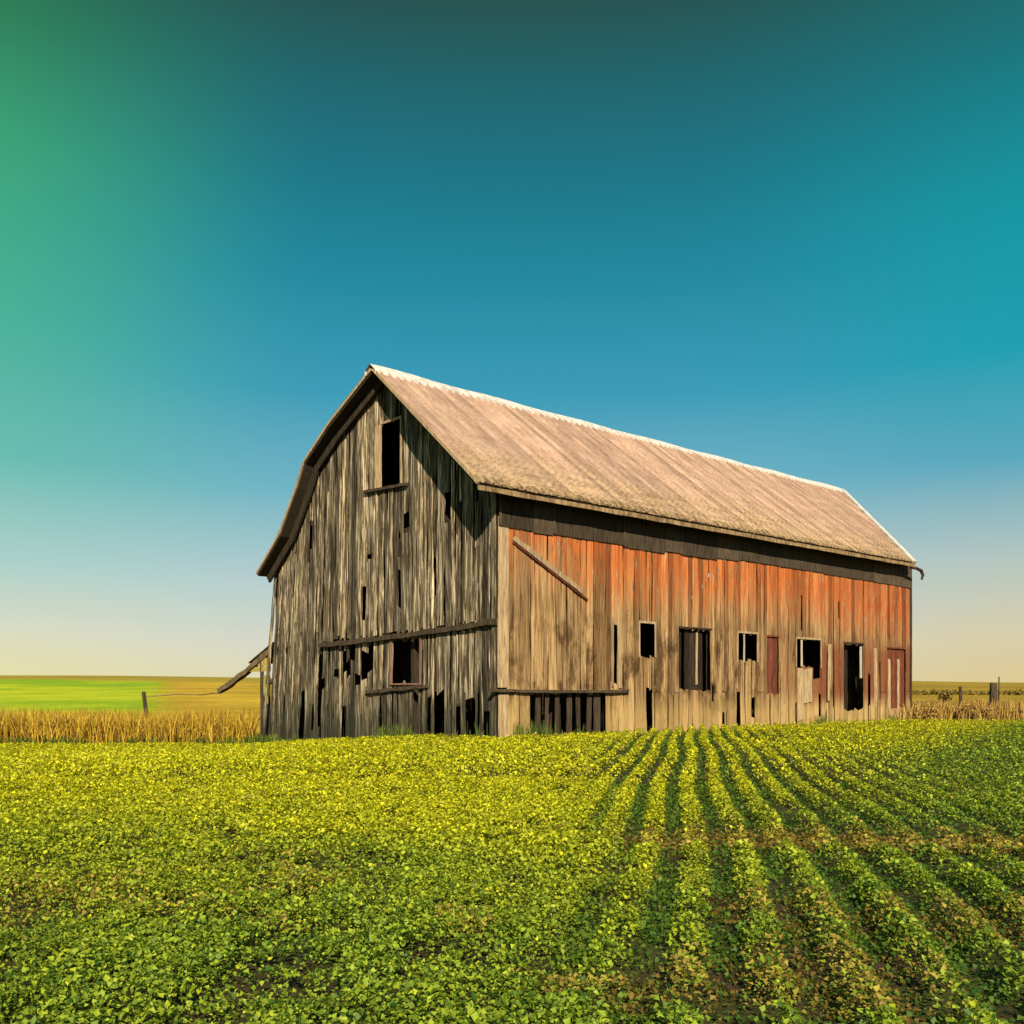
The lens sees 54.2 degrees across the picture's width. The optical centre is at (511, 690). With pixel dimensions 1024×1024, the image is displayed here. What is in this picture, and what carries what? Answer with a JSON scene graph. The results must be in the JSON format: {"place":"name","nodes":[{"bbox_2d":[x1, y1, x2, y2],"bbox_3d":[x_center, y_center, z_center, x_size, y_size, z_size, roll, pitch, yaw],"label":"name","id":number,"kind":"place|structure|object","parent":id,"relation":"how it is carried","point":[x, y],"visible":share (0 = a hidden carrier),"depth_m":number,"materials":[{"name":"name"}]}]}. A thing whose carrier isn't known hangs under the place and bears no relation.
{"place":"outdoors","nodes":[
{"label":"outdoors","id":0,"kind":"place"},
{"bbox_2d":[0,705,262,746],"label":"tall grass","id":1,"kind":"structure","parent":0,"point":[79,724],"depth_m":38.30,"materials":[{"name":"yellow plant"}]},
{"bbox_2d":[0,675,1023,1023],"bbox_3d":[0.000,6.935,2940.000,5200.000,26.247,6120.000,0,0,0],"label":"ground","id":2,"kind":"structure","parent":0,"point":[22,693],"depth_m":7.32,"materials":[{"name":"green plant"}]},
{"bbox_2d":[0,733,280,746],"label":"weeds","id":3,"kind":"object","parent":2,"relation":"on","point":[246,739],"visible":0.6,"depth_m":37.94,"materials":[{"name":"green plant"}]},
{"bbox_2d":[142,691,147,717],"bbox_3d":[-17.728,1.224,48.504,0.477,2.411,0.217,0,0,0],"label":"fence post","id":4,"kind":"object","parent":2,"relation":"on","point":[144,699],"visible":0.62,"depth_m":48.45,"materials":[{"name":"grey wood"}]},
{"bbox_2d":[146,692,222,696],"bbox_3d":[-15.145,0.169,46.975,6.070,0.273,0.775,0,0,38],"label":"fence rail","id":5,"kind":"object","parent":4,"relation":"attached to","point":[182,694],"visible":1,"depth_m":47.88,"materials":[{"name":"brown wood"}]},
{"bbox_2d":[217,642,273,739],"bbox_3d":[-10.649,0.165,43.709,2.350,4.471,5.275,0,0,-42],"label":"lean to","id":6,"kind":"object","parent":2,"relation":"on","point":[260,658],"visible":0.56,"depth_m":42.00,"materials":[{"name":"brown wood"}]},
{"bbox_2d":[0,717,1023,1023],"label":"crop leaves","id":7,"kind":"object","parent":2,"relation":"on","point":[22,761],"visible":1,"depth_m":7.83,"materials":[{"name":"green plant"}]},
{"bbox_2d":[255,712,901,742],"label":"grass","id":8,"kind":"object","parent":2,"relation":"on","point":[541,732],"visible":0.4,"depth_m":33.43,"materials":[{"name":"plant"}]},
{"bbox_2d":[256,364,923,740],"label":"barn","id":9,"kind":"structure","parent":2,"relation":"on","point":[440,558],"depth_m":36.20,"materials":[{"name":"red paint"}]},
{"bbox_2d":[363,415,408,493],"bbox_3d":[-4.384,-8.130,34.573,0.141,2.459,2.554,0,0,-42],"label":"loft window","id":10,"kind":"structure","parent":9,"relation":"in","point":[378,429],"depth_m":34.83,"materials":[{"name":"beige wood"}]},
{"bbox_2d":[390,636,421,684],"bbox_3d":[-3.604,-1.030,33.766,0.063,1.653,1.757,0,0,-42],"label":"stable window","id":11,"kind":"structure","parent":9,"relation":"in","point":[420,637],"depth_m":33.51,"materials":[{"name":"brown wood"}]},
{"bbox_2d":[639,620,655,657],"bbox_3d":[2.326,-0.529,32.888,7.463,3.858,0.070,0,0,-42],"label":"window","id":12,"kind":"structure","parent":9,"relation":"in","point":[649,622],"depth_m":35.15,"materials":[{"name":"beige wood"}]},
{"bbox_2d":[676,626,711,692],"bbox_3d":[6.718,-1.027,36.983,1.984,2.645,0.215,0,0,-42],"label":"window","id":13,"kind":"structure","parent":9,"relation":"in","point":[693,679],"depth_m":37.05,"materials":[{"name":"brown wood"}]},
{"bbox_2d":[737,631,758,661],"bbox_3d":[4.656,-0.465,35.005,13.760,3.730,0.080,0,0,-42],"label":"window","id":14,"kind":"structure","parent":9,"relation":"in","point":[738,632],"depth_m":39.04,"materials":[{"name":"beige wood"}]},
{"bbox_2d":[766,635,779,699],"bbox_3d":[10.510,-0.940,40.358,0.940,2.620,0.110,0,0,-42],"label":"door","id":15,"kind":"structure","parent":9,"relation":"in","point":[771,643],"depth_m":40.35,"materials":[{"name":"red wood"}]},
{"bbox_2d":[796,637,821,667],"bbox_3d":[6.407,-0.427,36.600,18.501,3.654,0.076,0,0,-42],"label":"window","id":16,"kind":"structure","parent":9,"relation":"in","point":[801,638],"depth_m":41.83,"materials":[{"name":"beige wood"}]},
{"bbox_2d":[839,642,863,709],"bbox_3d":[15.155,-0.597,44.771,1.773,3.146,0.379,0,0,-42],"label":"door","id":17,"kind":"structure","parent":9,"relation":"in","point":[845,647],"depth_m":44.78,"materials":[{"name":"brown wood"}]},
{"bbox_2d":[887,647,906,709],"bbox_3d":[18.184,-0.509,47.360,1.932,3.121,0.131,0,0,-42],"label":"door","id":18,"kind":"structure","parent":9,"relation":"in","point":[895,658],"depth_m":47.39,"materials":[{"name":"red wood"}]},
{"bbox_2d":[914,700,946,721],"bbox_3d":[19.680,0.979,47.050,1.446,1.243,2.251,0,0,21],"label":"dry bush","id":19,"kind":"object","parent":2,"relation":"on","point":[930,713],"visible":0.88,"depth_m":46.73,"materials":[{"name":"beige plant"}]},
{"bbox_2d":[937,689,952,702],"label":"shrub","id":20,"kind":"object","parent":2,"relation":"on","point":[944,695],"visible":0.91,"depth_m":96.84,"materials":[{"name":"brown plant"}]},
{"bbox_2d":[959,686,962,703],"bbox_3d":[22.685,0.787,50.504,0.218,2.052,0.205,0,0,0],"label":"fence post","id":21,"kind":"object","parent":2,"relation":"on","point":[960,694],"visible":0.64,"depth_m":50.45,"materials":[{"name":"grey wood"}]},
{"bbox_2d":[912,689,1023,694],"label":"hedge","id":22,"kind":"object","parent":2,"relation":"on","point":[967,692],"visible":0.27,"depth_m":127.39,"materials":[{"name":"green plant"}]},
{"bbox_2d":[955,695,995,720],"bbox_3d":[21.937,0.890,47.306,1.981,1.404,1.437,0,0,0],"label":"dry bush","id":23,"kind":"object","parent":2,"relation":"on","point":[973,707],"visible":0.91,"depth_m":47.16,"materials":[{"name":"beige plant"}]},
{"bbox_2d":[989,683,997,714],"bbox_3d":[24.297,0.699,50.498,0.393,2.252,0.404,0,0,0],"label":"fence post","id":24,"kind":"object","parent":2,"relation":"on","point":[993,691],"visible":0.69,"depth_m":50.37,"materials":[{"name":"grey wood"}]},
{"bbox_2d":[998,677,999,703],"bbox_3d":[24.773,0.545,50.908,0.127,2.551,0.081,0,0,-23],"label":"fence post","id":25,"kind":"object","parent":2,"relation":"on","point":[998,689],"visible":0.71,"depth_m":50.89,"materials":[{"name":"beige wood"}]},
{"bbox_2d":[0,0,1023,682],"label":"sky","id":26,"kind":"structure","parent":0,"point":[783,236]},
{"bbox_2d":[898,698,1023,723],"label":"dry grass","id":27,"kind":"structure","parent":0,"point":[1001,711],"depth_m":47.45,"materials":[{"name":"beige plant"}]}
]}

